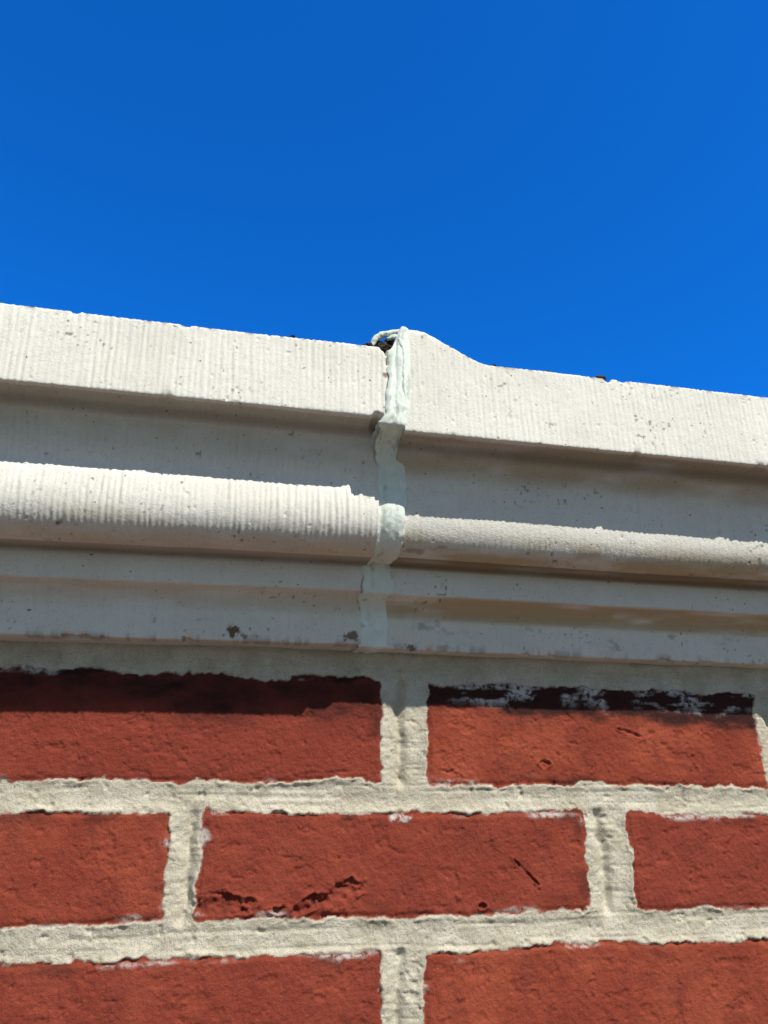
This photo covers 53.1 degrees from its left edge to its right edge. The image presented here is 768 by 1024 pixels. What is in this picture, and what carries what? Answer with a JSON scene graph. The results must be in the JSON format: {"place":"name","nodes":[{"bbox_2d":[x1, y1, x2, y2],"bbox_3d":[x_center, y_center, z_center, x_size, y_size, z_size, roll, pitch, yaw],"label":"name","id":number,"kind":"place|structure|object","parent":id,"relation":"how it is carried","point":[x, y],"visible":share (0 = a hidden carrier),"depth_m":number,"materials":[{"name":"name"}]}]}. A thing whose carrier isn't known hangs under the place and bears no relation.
{"place":"outdoors","nodes":[
{"label":"outdoors","id":0,"kind":"place"},
{"bbox_2d":[0,0,767,397],"label":"sky","id":1,"kind":"structure","parent":0,"point":[573,187],"materials":[{"name":"blue"}]},
{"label":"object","id":2,"kind":"object","parent":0,"visible":0},
{"bbox_2d":[0,303,387,650],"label":"cornice stone","id":3,"kind":"object","parent":2,"relation":"on","point":[164,483],"visible":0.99,"depth_m":0.35,"materials":[{"name":"white stone"}]},
{"bbox_2d":[0,641,767,1023],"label":"brickwork","id":4,"kind":"object","parent":2,"relation":"attached to","point":[230,835],"visible":1,"depth_m":0.37,"materials":[{"name":"brick"}]},
{"bbox_2d":[378,331,767,668],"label":"cornice stone","id":5,"kind":"object","parent":2,"relation":"on","point":[557,516],"visible":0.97,"depth_m":0.39,"materials":[{"name":"white stone"}]},
{"bbox_2d":[350,326,440,653],"bbox_3d":[0.011,-0.008,0.388,0.052,0.146,0.084,4,-22,-11],"label":"joint sealant","id":6,"kind":"object","parent":5,"relation":"attached to","point":[377,586],"visible":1,"depth_m":0.37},
{"bbox_2d":[290,335,667,385],"bbox_3d":[0.051,-0.077,0.385,0.197,0.013,0.009,4,-22,-11],"label":"dirt debris","id":7,"kind":"object","parent":5,"relation":"on","point":[385,345],"visible":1,"depth_m":0.37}
]}

